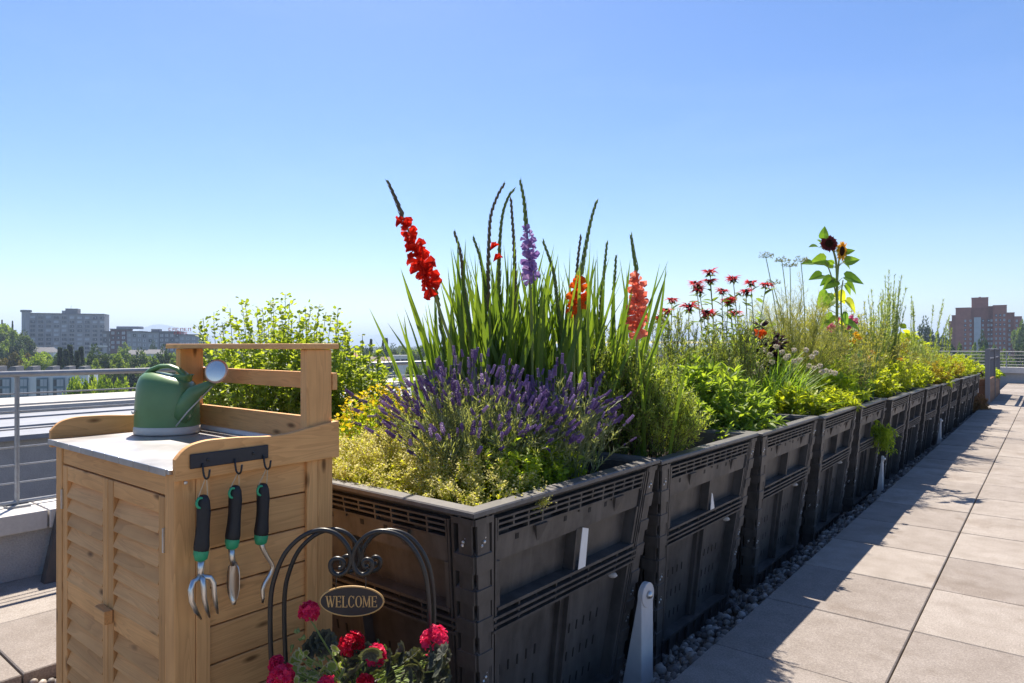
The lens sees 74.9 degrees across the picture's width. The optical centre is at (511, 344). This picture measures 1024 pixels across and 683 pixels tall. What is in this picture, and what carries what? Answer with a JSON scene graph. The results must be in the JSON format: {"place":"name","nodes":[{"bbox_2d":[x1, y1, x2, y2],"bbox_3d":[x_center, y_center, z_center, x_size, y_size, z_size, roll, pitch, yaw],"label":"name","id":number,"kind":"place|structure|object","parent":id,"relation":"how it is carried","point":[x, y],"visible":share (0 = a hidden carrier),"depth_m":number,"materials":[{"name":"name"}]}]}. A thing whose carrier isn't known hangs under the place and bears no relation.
{"place":"outdoors","nodes":[
{"label":"outdoors","id":0,"kind":"place"},
{"bbox_2d":[138,324,731,349],"bbox_3d":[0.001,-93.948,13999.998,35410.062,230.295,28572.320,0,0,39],"label":"terrain","id":1,"kind":"structure","parent":0,"point":[366,339],"depth_m":9558.82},
{"bbox_2d":[0,350,20,369],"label":"broadleaf tree","id":2,"kind":"object","parent":1,"relation":"on","point":[12,360],"visible":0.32,"depth_m":223.56,"materials":[{"name":"green plant"}]},
{"bbox_2d":[0,366,23,397],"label":"townhouse","id":3,"kind":"structure","parent":1,"relation":"on","point":[6,384],"depth_m":139.64,"materials":[{"name":"white glass"}]},
{"bbox_2d":[4,336,28,358],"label":"broadleaf tree","id":4,"kind":"object","parent":1,"relation":"on","point":[12,347],"visible":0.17,"depth_m":279.40,"materials":[{"name":"green plant"}]},
{"bbox_2d":[15,330,37,354],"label":"broadleaf tree","id":5,"kind":"object","parent":1,"relation":"on","point":[29,342],"visible":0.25,"depth_m":299.52,"materials":[{"name":"green plant"}]},
{"bbox_2d":[20,366,40,396],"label":"townhouse","id":6,"kind":"structure","parent":1,"relation":"on","point":[27,384],"depth_m":140.21,"materials":[{"name":"white glass"}]},
{"bbox_2d":[21,352,50,369],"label":"broadleaf tree","id":7,"kind":"object","parent":1,"relation":"on","point":[39,359],"visible":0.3,"depth_m":226.07,"materials":[{"name":"green plant"}]},
{"bbox_2d":[36,366,59,395],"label":"townhouse","id":8,"kind":"structure","parent":1,"relation":"on","point":[43,383],"depth_m":139.57,"materials":[{"name":"white glass"}]},
{"bbox_2d":[52,366,75,395],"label":"townhouse","id":9,"kind":"structure","parent":1,"relation":"on","point":[59,383],"depth_m":139.51,"materials":[{"name":"white glass"}]},
{"bbox_2d":[20,308,108,357],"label":"apartment block","id":10,"kind":"structure","parent":1,"relation":"on","point":[77,328],"depth_m":480.25,"materials":[{"name":"grey concrete"}]},
{"bbox_2d":[81,343,115,391],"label":"broadleaf tree","id":11,"kind":"object","parent":1,"relation":"on","point":[104,362],"visible":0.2,"depth_m":198.87,"materials":[{"name":"green plant"}]},
{"bbox_2d":[89,374,112,392],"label":"broadleaf tree","id":12,"kind":"object","parent":1,"relation":"on","point":[102,384],"visible":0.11,"depth_m":97.99,"materials":[{"name":"green plant"}]},
{"bbox_2d":[108,356,132,391],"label":"broadleaf tree","id":13,"kind":"object","parent":1,"relation":"on","point":[119,376],"visible":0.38,"depth_m":198.84,"materials":[{"name":"green plant"}]},
{"bbox_2d":[123,347,148,391],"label":"broadleaf tree","id":14,"kind":"object","parent":1,"relation":"on","point":[133,363],"visible":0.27,"depth_m":198.67,"materials":[{"name":"green plant"}]},
{"bbox_2d":[102,326,206,353],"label":"long building","id":15,"kind":"structure","parent":1,"relation":"on","point":[113,339],"depth_m":429.48,"materials":[{"name":"grey concrete"}]},
{"bbox_2d":[155,344,175,364],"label":"broadleaf tree","id":16,"kind":"object","parent":1,"relation":"on","point":[165,358],"visible":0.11,"depth_m":208.65,"materials":[{"name":"green plant"}]},
{"bbox_2d":[214,346,710,384],"bbox_3d":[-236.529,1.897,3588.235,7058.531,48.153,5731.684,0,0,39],"label":"distant woods","id":17,"kind":"object","parent":1,"relation":"on","point":[398,348],"depth_m":675.93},
{"bbox_2d":[917,315,937,347],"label":"broadleaf tree","id":18,"kind":"object","parent":1,"relation":"on","point":[926,332],"visible":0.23,"depth_m":298.32,"materials":[{"name":"green plant"}]},
{"bbox_2d":[949,297,1021,366],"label":"brick building","id":19,"kind":"structure","parent":1,"relation":"on","point":[997,324],"depth_m":352.81,"materials":[{"name":"brown brick"}]},
{"bbox_2d":[1010,319,1023,364],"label":"broadleaf tree","id":20,"kind":"object","parent":1,"relation":"on","point":[1016,337],"visible":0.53,"depth_m":318.69,"materials":[{"name":"green plant"}]},
{"bbox_2d":[0,383,1023,682],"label":"paving","id":21,"kind":"structure","parent":0,"point":[914,573],"depth_m":3.17,"materials":[{"name":"concrete"}]},
{"bbox_2d":[40,514,55,583],"bbox_3d":[-2.083,0.985,3.772,0.180,0.430,0.985,0,0,39],"label":"leaning board","id":22,"kind":"object","parent":21,"relation":"on","point":[49,573],"visible":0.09,"depth_m":3.40,"materials":[{"name":"plastic"}]},
{"bbox_2d":[972,393,992,411],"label":"dry plant","id":23,"kind":"object","parent":21,"relation":"on","point":[982,405],"visible":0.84,"depth_m":12.45,"materials":[{"name":"brown plant"}]},
{"bbox_2d":[977,348,999,403],"bbox_3d":[10.399,0.690,15.412,1.230,1.220,3.650,0,0,39],"label":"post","id":24,"kind":"object","parent":21,"relation":"on","point":[989,386],"visible":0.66,"depth_m":14.38,"materials":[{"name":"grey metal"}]},
{"bbox_2d":[0,0,1023,343],"label":"sky","id":25,"kind":"structure","parent":0,"point":[164,162],"materials":[{"name":"blue"}]},
{"bbox_3d":[-0.388,1.083,1.670,0.316,0.435,0.316,0,0,39],"label":"flower pot","id":26,"kind":"object","parent":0,"visible":0},
{"bbox_2d":[266,600,451,682],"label":"geranium","id":27,"kind":"object","parent":26,"relation":"in","point":[366,662],"visible":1,"depth_m":1.56,"materials":[{"name":"green plant"}]},
{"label":"roof deck","id":28,"kind":"structure","parent":0,"visible":0},
{"bbox_2d":[0,498,55,583],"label":"parapet wall","id":29,"kind":"structure","parent":28,"relation":"on","point":[25,533],"depth_m":3.45,"materials":[{"name":"paint"}]},
{"bbox_2d":[0,354,698,508],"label":"guard railing","id":30,"kind":"object","parent":29,"relation":"on","point":[17,502],"visible":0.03,"depth_m":3.62,"materials":[{"name":"metal"}]},
{"bbox_2d":[0,363,687,502],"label":"raised roof block","id":31,"kind":"structure","parent":28,"relation":"on","point":[39,488],"depth_m":5.46,"materials":[{"name":"paint"}]},
{"bbox_2d":[30,410,976,682],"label":"gravel","id":32,"kind":"structure","parent":28,"relation":"on","point":[686,654],"depth_m":3.47,"materials":[{"name":"gravel"}]},
{"bbox_2d":[48,344,338,682],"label":"potting cabinet","id":33,"kind":"object","parent":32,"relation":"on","point":[126,562],"visible":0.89,"depth_m":1.84,"materials":[{"name":"brown wood"}]},
{"bbox_2d":[131,359,227,435],"bbox_3d":[-1.112,0.173,2.273,0.327,0.250,0.168,0,0,-2],"label":"watering can","id":34,"kind":"object","parent":33,"relation":"on","point":[166,404],"visible":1,"depth_m":2.21,"materials":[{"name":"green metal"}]},
{"bbox_2d":[190,445,271,479],"bbox_3d":[-0.702,0.297,1.687,0.036,0.064,0.208,0,0,39],"label":"hook rack","id":35,"kind":"object","parent":33,"relation":"attached to","point":[214,458],"visible":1,"depth_m":1.69,"materials":[{"name":"metal"}]},
{"bbox_2d":[188,477,218,619],"bbox_3d":[-0.750,0.494,1.623,0.042,0.345,0.080,0,0,39],"label":"hand fork","id":36,"kind":"object","parent":35,"relation":"hanging from","point":[201,546],"visible":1,"depth_m":1.61,"materials":[{"name":"rubber"}]},
{"bbox_2d":[225,472,241,604],"bbox_3d":[-0.703,0.488,1.685,0.040,0.334,0.039,0,0,-11],"label":"hand trowel","id":37,"kind":"object","parent":35,"relation":"hanging from","point":[232,533],"visible":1,"depth_m":1.68,"materials":[{"name":"rubber"}]},
{"bbox_2d":[254,467,274,602],"bbox_3d":[-0.648,0.498,1.753,0.037,0.353,0.058,0,0,39],"label":"hand weeder","id":38,"kind":"object","parent":35,"relation":"hanging from","point":[261,529],"visible":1,"depth_m":1.74,"materials":[{"name":"rubber"}]},
{"bbox_2d":[268,527,435,682],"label":"wire plant stand","id":39,"kind":"object","parent":32,"relation":"on","point":[406,538],"visible":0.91,"depth_m":1.62,"materials":[{"name":"black metal"}]},
{"bbox_2d":[319,577,383,616],"bbox_3d":[-0.388,0.607,1.620,0.158,0.104,0.008,0,0,0],"label":"welcome sign","id":40,"kind":"object","parent":39,"relation":"hanging from","point":[351,601],"visible":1,"depth_m":1.62,"materials":[{"name":"black metal"}]},
{"bbox_2d":[332,450,659,682],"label":"planter bin","id":41,"kind":"object","parent":32,"relation":"on","point":[524,593],"visible":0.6,"depth_m":2.21,"materials":[{"name":"plastic"}]},
{"bbox_2d":[331,379,433,478],"bbox_3d":[-0.541,0.341,2.803,0.556,0.401,0.588,0,0,39],"label":"yellow flower","id":42,"kind":"object","parent":41,"relation":"in","point":[348,416],"visible":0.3,"depth_m":2.76,"materials":[{"name":"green plant"}]},
{"bbox_2d":[370,290,466,418],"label":"gladiolus","id":43,"kind":"object","parent":41,"relation":"on","point":[411,362],"visible":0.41,"depth_m":2.85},
{"bbox_2d":[332,419,556,514],"bbox_3d":[-0.314,0.430,2.502,1.216,0.263,0.757,0,0,39],"label":"flowering herb","id":44,"kind":"object","parent":41,"relation":"in","point":[368,450],"visible":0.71,"depth_m":2.25,"materials":[{"name":"yellow plant"}]},
{"bbox_2d":[389,235,543,384],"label":"gladiolus","id":45,"kind":"object","parent":41,"relation":"in","point":[459,294],"visible":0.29,"depth_m":2.94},
{"bbox_2d":[400,231,548,448],"bbox_3d":[-0.216,0.027,2.910,0.720,1.029,0.456,0,0,39],"label":"gladiolus","id":46,"kind":"object","parent":41,"relation":"in","point":[436,354],"visible":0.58,"depth_m":2.79,"materials":[{"name":"green plant"}]},
{"bbox_2d":[385,179,566,417],"bbox_3d":[-0.116,-0.071,2.885,0.500,1.228,0.727,0,0,39],"label":"gladiolus","id":47,"kind":"object","parent":41,"relation":"in","point":[423,263],"visible":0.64,"depth_m":2.74,"materials":[{"name":"green plant"}]},
{"bbox_2d":[401,197,578,395],"bbox_3d":[-0.056,-0.052,2.985,0.682,1.188,0.623,0,0,39],"label":"gladiolus","id":48,"kind":"object","parent":41,"relation":"in","point":[478,330],"visible":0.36,"depth_m":2.95,"materials":[{"name":"green plant"}]},
{"bbox_2d":[345,346,636,497],"bbox_3d":[-0.068,0.272,2.573,1.007,0.540,0.798,0,0,-34],"label":"lavender","id":49,"kind":"object","parent":41,"relation":"in","point":[454,429],"visible":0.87,"depth_m":2.44,"materials":[{"name":"purple plant"}]},
{"bbox_2d":[441,187,553,406],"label":"gladiolus","id":50,"kind":"object","parent":41,"relation":"on","point":[499,331],"visible":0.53,"depth_m":2.88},
{"bbox_2d":[451,181,557,432],"bbox_3d":[-0.033,-0.086,2.976,0.498,1.257,0.449,0,0,-2],"label":"gladiolus","id":51,"kind":"object","parent":41,"relation":"in","point":[462,305],"visible":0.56,"depth_m":2.89,"materials":[{"name":"green plant"}]},
{"bbox_2d":[453,432,587,505],"bbox_3d":[0.054,0.436,2.421,0.341,0.271,0.601,0,0,39],"label":"mint","id":52,"kind":"object","parent":41,"relation":"in","point":[546,471],"visible":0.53,"depth_m":2.33,"materials":[{"name":"green plant"}]},
{"bbox_2d":[466,179,597,425],"bbox_3d":[0.071,-0.087,2.961,0.549,1.258,0.467,0,0,39],"label":"gladiolus","id":53,"kind":"object","parent":41,"relation":"in","point":[529,264],"visible":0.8,"depth_m":2.83,"materials":[{"name":"green plant"}]},
{"bbox_2d":[443,239,626,421],"bbox_3d":[0.136,0.034,2.961,0.765,1.016,0.501,0,0,-28],"label":"gladiolus","id":54,"kind":"object","parent":41,"relation":"in","point":[560,318],"visible":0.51,"depth_m":2.94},
{"bbox_2d":[528,199,667,471],"bbox_3d":[0.372,-0.043,2.866,0.581,1.169,0.564,0,0,11],"label":"gladiolus","id":55,"kind":"object","parent":41,"relation":"in","point":[579,299],"visible":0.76,"depth_m":2.85,"materials":[{"name":"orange plant"}]},
{"bbox_2d":[623,581,653,682],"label":"steel post","id":56,"kind":"object","parent":32,"relation":"on","point":[639,666],"visible":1,"depth_m":2.62,"materials":[{"name":"metal"}]},
{"bbox_2d":[597,427,758,668],"bbox_3d":[0.502,0.947,3.539,1.208,0.950,1.126,0,0,40],"label":"planter bin","id":57,"kind":"object","parent":32,"relation":"on","point":[688,559],"visible":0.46,"depth_m":3.17,"materials":[{"name":"plastic"}]},
{"bbox_2d":[525,234,622,414],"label":"gladiolus","id":58,"kind":"object","parent":57,"relation":"in","point":[591,326],"visible":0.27,"depth_m":3.10,"materials":[{"name":"green plant"}]},
{"bbox_2d":[521,241,659,451],"bbox_3d":[0.373,0.027,3.159,0.604,1.030,0.536,0,0,28],"label":"gladiolus","id":59,"kind":"object","parent":57,"relation":"in","point":[622,324],"visible":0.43,"depth_m":3.05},
{"bbox_2d":[540,255,673,454],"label":"gladiolus","id":60,"kind":"object","parent":57,"relation":"in","point":[658,334],"visible":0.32,"depth_m":3.13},
{"bbox_2d":[555,329,674,454],"bbox_3d":[0.413,0.224,3.114,0.728,0.635,0.710,0,0,-27],"label":"rosemary","id":61,"kind":"object","parent":57,"relation":"in","point":[605,386],"visible":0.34,"depth_m":2.97,"materials":[{"name":"green plant"}]},
{"bbox_2d":[606,232,688,456],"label":"gladiolus","id":62,"kind":"object","parent":57,"relation":"in","point":[638,304],"visible":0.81,"depth_m":2.98,"materials":[{"name":"green plant"}]},
{"bbox_2d":[591,343,716,457],"bbox_3d":[0.617,0.265,3.151,0.640,0.554,0.629,0,0,39],"label":"rosemary","id":63,"kind":"object","parent":57,"relation":"in","point":[660,398],"visible":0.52,"depth_m":3.00,"materials":[{"name":"green plant"}]},
{"bbox_2d":[698,413,818,592],"bbox_3d":[1.232,0.951,4.409,1.208,0.950,1.116,0,0,39],"label":"planter bin","id":64,"kind":"object","parent":32,"relation":"on","point":[774,505],"visible":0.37,"depth_m":4.02,"materials":[{"name":"plastic"}]},
{"bbox_2d":[655,297,699,372],"bbox_3d":[1.117,0.101,4.645,0.334,0.881,0.396,0,0,1],"label":"bee balm","id":65,"kind":"object","parent":64,"relation":"in","point":[688,306],"visible":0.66,"depth_m":4.55,"materials":[{"name":"green plant"}]},
{"bbox_2d":[635,305,737,387],"bbox_3d":[1.121,0.135,4.503,0.766,0.812,0.843,0,0,39],"label":"rosemary","id":66,"kind":"object","parent":64,"relation":"in","point":[682,343],"visible":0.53,"depth_m":4.42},
{"bbox_2d":[652,353,789,441],"bbox_3d":[1.156,0.317,4.182,1.105,0.532,1.091,0,0,-22],"label":"sage","id":67,"kind":"object","parent":64,"relation":"in","point":[726,408],"visible":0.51,"depth_m":3.94,"materials":[{"name":"green plant"}]},
{"bbox_2d":[709,304,777,410],"bbox_3d":[1.589,0.116,4.746,0.595,0.849,0.461,0,0,-34],"label":"rosemary","id":68,"kind":"object","parent":64,"relation":"in","point":[749,365],"visible":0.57,"depth_m":4.71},
{"bbox_2d":[775,405,856,546],"bbox_3d":[1.950,0.957,5.269,1.208,0.950,1.096,0,0,38],"label":"planter bin","id":69,"kind":"object","parent":32,"relation":"on","point":[826,480],"visible":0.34,"depth_m":4.90,"materials":[{"name":"plastic"}]},
{"bbox_2d":[689,267,736,376],"bbox_3d":[1.498,-0.020,4.921,0.312,1.123,0.539,0,0,39],"label":"bee balm","id":70,"kind":"object","parent":69,"relation":"in","point":[698,288],"visible":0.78,"depth_m":4.86,"materials":[{"name":"green plant"}]},
{"bbox_2d":[698,315,783,392],"bbox_3d":[1.854,0.154,5.561,0.766,0.814,1.023,0,0,39],"label":"leafy herb","id":71,"kind":"object","parent":69,"relation":"in","point":[768,376],"visible":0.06,"depth_m":5.50,"materials":[{"name":"green plant"}]},
{"bbox_2d":[724,275,774,394],"bbox_3d":[1.760,0.005,5.056,0.350,1.072,0.463,0,0,39],"label":"bee balm","id":72,"kind":"object","parent":69,"relation":"in","point":[732,279],"visible":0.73,"depth_m":5.08,"materials":[{"name":"green plant"}]},
{"bbox_2d":[739,319,789,395],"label":"purple leaf plant","id":73,"kind":"object","parent":69,"relation":"in","point":[762,331],"visible":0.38,"depth_m":5.57,"materials":[{"name":"orange plant"}]},
{"bbox_2d":[753,352,811,396],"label":"leafy herb","id":74,"kind":"object","parent":69,"relation":"in","point":[783,373],"visible":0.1,"depth_m":5.46,"materials":[{"name":"green plant"}]},
{"bbox_2d":[739,344,850,414],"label":"chives","id":75,"kind":"object","parent":69,"relation":"in","point":[778,388],"visible":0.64,"depth_m":5.10,"materials":[{"name":"green plant"}]},
{"bbox_2d":[760,381,834,415],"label":"leafy herb","id":76,"kind":"object","parent":69,"relation":"on","point":[798,408],"visible":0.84,"depth_m":4.87,"materials":[{"name":"green plant"}]},
{"bbox_2d":[818,384,865,412],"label":"leafy herb","id":77,"kind":"object","parent":69,"relation":"in","point":[841,398],"visible":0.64,"depth_m":5.32,"materials":[{"name":"green plant"}]},
{"bbox_2d":[840,397,887,514],"bbox_3d":[2.651,0.963,6.113,1.208,0.950,1.071,0,0,39],"label":"planter bin","id":78,"kind":"object","parent":32,"relation":"on","point":[861,472],"visible":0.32,"depth_m":5.75,"materials":[{"name":"plastic"}]},
{"bbox_2d":[743,331,812,381],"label":"wispy plant","id":79,"kind":"object","parent":78,"relation":"in","point":[795,357],"visible":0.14,"depth_m":5.87,"materials":[{"name":"green plant"}]},
{"bbox_2d":[737,252,870,384],"bbox_3d":[2.610,-0.166,6.213,1.202,1.416,1.154,0,0,-15],"label":"fennel","id":80,"kind":"object","parent":78,"relation":"in","point":[790,328],"visible":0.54,"depth_m":6.09,"materials":[{"name":"plant"}]},
{"bbox_2d":[799,365,874,400],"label":"leafy herb","id":81,"kind":"object","parent":78,"relation":"in","point":[847,382],"visible":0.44,"depth_m":5.76,"materials":[{"name":"green plant"}]},
{"bbox_2d":[818,352,876,398],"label":"leafy herb","id":82,"kind":"object","parent":78,"relation":"in","point":[863,382],"visible":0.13,"depth_m":6.08,"materials":[{"name":"green plant"}]},
{"bbox_2d":[870,420,900,456],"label":"hanging plant","id":83,"kind":"object","parent":78,"relation":"in","point":[883,435],"visible":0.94,"depth_m":5.87,"materials":[{"name":"green plant"}]},
{"bbox_2d":[876,456,885,494],"bbox_3d":[3.237,1.195,5.868,0.083,0.450,0.060,0,0,39],"label":"steel post","id":84,"kind":"object","parent":32,"relation":"on","point":[880,487],"visible":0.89,"depth_m":5.84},
{"bbox_2d":[872,392,910,490],"bbox_3d":[3.359,0.973,6.936,1.208,0.950,1.071,0,0,39],"label":"planter bin","id":85,"kind":"object","parent":32,"relation":"on","point":[896,410],"visible":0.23,"depth_m":6.62,"materials":[{"name":"plastic"}]},
{"bbox_2d":[800,226,862,361],"bbox_3d":[3.140,-0.300,6.533,0.675,1.719,0.214,0,0,0],"label":"sunflower","id":86,"kind":"object","parent":85,"relation":"in","point":[829,244],"visible":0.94,"depth_m":6.54,"materials":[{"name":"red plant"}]},
{"bbox_2d":[800,302,864,358],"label":"leafy plant","id":87,"kind":"object","parent":85,"relation":"in","point":[829,331],"visible":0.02,"depth_m":7.29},
{"bbox_2d":[818,325,886,388],"bbox_3d":[3.217,0.183,6.380,0.680,0.755,0.909,0,0,39],"label":"wispy plant","id":88,"kind":"object","parent":85,"relation":"in","point":[866,363],"visible":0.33,"depth_m":6.28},
{"bbox_2d":[846,360,903,397],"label":"leafy plant","id":89,"kind":"object","parent":85,"relation":"in","point":[886,387],"visible":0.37,"depth_m":6.66,"materials":[{"name":"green plant"}]},
{"bbox_2d":[898,387,924,471],"bbox_3d":[4.037,0.979,7.783,1.208,0.950,1.071,0,0,38],"label":"planter bin","id":90,"kind":"object","parent":32,"relation":"on","point":[911,429],"visible":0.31,"depth_m":7.46,"materials":[{"name":"plastic"}]},
{"bbox_2d":[843,300,897,371],"bbox_3d":[3.934,0.033,7.356,0.547,1.058,0.584,0,0,39],"label":"feathery herb","id":91,"kind":"object","parent":90,"relation":"in","point":[879,344],"visible":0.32,"depth_m":7.35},
{"bbox_2d":[858,288,899,360],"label":"feathery herb","id":92,"kind":"object","parent":90,"relation":"in","point":[887,333],"visible":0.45,"depth_m":7.83,"materials":[{"name":"green plant"}]},
{"bbox_2d":[867,352,916,391],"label":"leafy plant","id":93,"kind":"object","parent":90,"relation":"in","point":[903,380],"visible":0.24,"depth_m":7.44,"materials":[{"name":"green plant"}]},
{"bbox_2d":[912,384,940,457],"bbox_3d":[4.739,0.986,8.611,1.208,0.950,1.071,0,0,40],"label":"planter bin","id":94,"kind":"object","parent":32,"relation":"on","point":[927,416],"visible":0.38,"depth_m":8.27,"materials":[{"name":"plastic"}]},
{"bbox_2d":[875,269,906,367],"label":"feathery herb","id":95,"kind":"object","parent":94,"relation":"in","point":[897,318],"visible":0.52,"depth_m":8.13,"materials":[{"name":"green plant"}]},
{"bbox_2d":[899,354,940,387],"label":"leafy plant","id":96,"kind":"object","parent":94,"relation":"in","point":[919,367],"visible":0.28,"depth_m":8.27,"materials":[{"name":"green plant"}]},
{"bbox_2d":[931,382,950,445],"bbox_3d":[5.439,0.990,9.440,1.208,0.950,1.071,0,0,39],"label":"planter bin","id":97,"kind":"object","parent":28,"relation":"on","point":[943,400],"visible":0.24,"depth_m":8.94,"materials":[{"name":"plastic"}]},
{"bbox_2d":[891,334,936,381],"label":"wispy plant","id":98,"kind":"object","parent":97,"relation":"in","point":[922,356],"visible":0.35,"depth_m":8.93,"materials":[{"name":"green plant"}]},
{"bbox_2d":[913,354,951,383],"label":"leafy plant","id":99,"kind":"object","parent":97,"relation":"in","point":[937,371],"visible":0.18,"depth_m":9.06,"materials":[{"name":"yellow plant"}]},
{"bbox_2d":[926,298,949,367],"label":"feathery herb","id":100,"kind":"object","parent":97,"relation":"on","point":[938,322],"visible":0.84,"depth_m":9.56,"materials":[{"name":"green plant"}]},
{"bbox_2d":[943,378,960,434],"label":"planter bin","id":101,"kind":"object","parent":28,"relation":"on","point":[951,408],"visible":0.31,"depth_m":9.96,"materials":[{"name":"plastic"}]},
{"bbox_2d":[893,323,931,355],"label":"leaf plant","id":102,"kind":"object","parent":101,"relation":"in","point":[907,332],"visible":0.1,"depth_m":10.38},
{"bbox_2d":[953,376,969,427],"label":"planter bin","id":103,"kind":"object","parent":28,"relation":"on","point":[961,399],"visible":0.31,"depth_m":10.71,"materials":[{"name":"plastic"}]},
{"bbox_2d":[930,354,964,377],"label":"leafy plant","id":104,"kind":"object","parent":103,"relation":"on","point":[956,372],"visible":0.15,"depth_m":10.81,"materials":[{"name":"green plant"}]},
{"bbox_2d":[963,375,975,420],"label":"planter bin","id":105,"kind":"object","parent":28,"relation":"on","point":[969,396],"visible":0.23,"depth_m":11.63,"materials":[{"name":"plastic"}]},
{"bbox_2d":[969,373,980,414],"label":"planter bin","id":106,"kind":"object","parent":28,"relation":"on","point":[976,384],"visible":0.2,"depth_m":12.23,"materials":[{"name":"plastic"}]},
{"bbox_2d":[950,353,982,374],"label":"leafy plant","id":107,"kind":"object","parent":106,"relation":"in","point":[979,368],"visible":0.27,"depth_m":12.45,"materials":[{"name":"green plant"}]},
{"bbox_2d":[1000,367,1023,389],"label":"end parapet","id":108,"kind":"structure","parent":28,"relation":"on","point":[1014,374],"depth_m":20.96,"materials":[{"name":"paint"}]},
{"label":"planter bin","id":109,"kind":"object","parent":28,"relation":"on","visible":0},
{"bbox_2d":[193,292,400,434],"bbox_3d":[-1.155,0.174,3.416,1.150,0.895,0.926,0,0,39],"label":"leafy shrub","id":110,"kind":"object","parent":109,"relation":"in","point":[264,398],"visible":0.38,"depth_m":3.25,"materials":[{"name":"green plant"}]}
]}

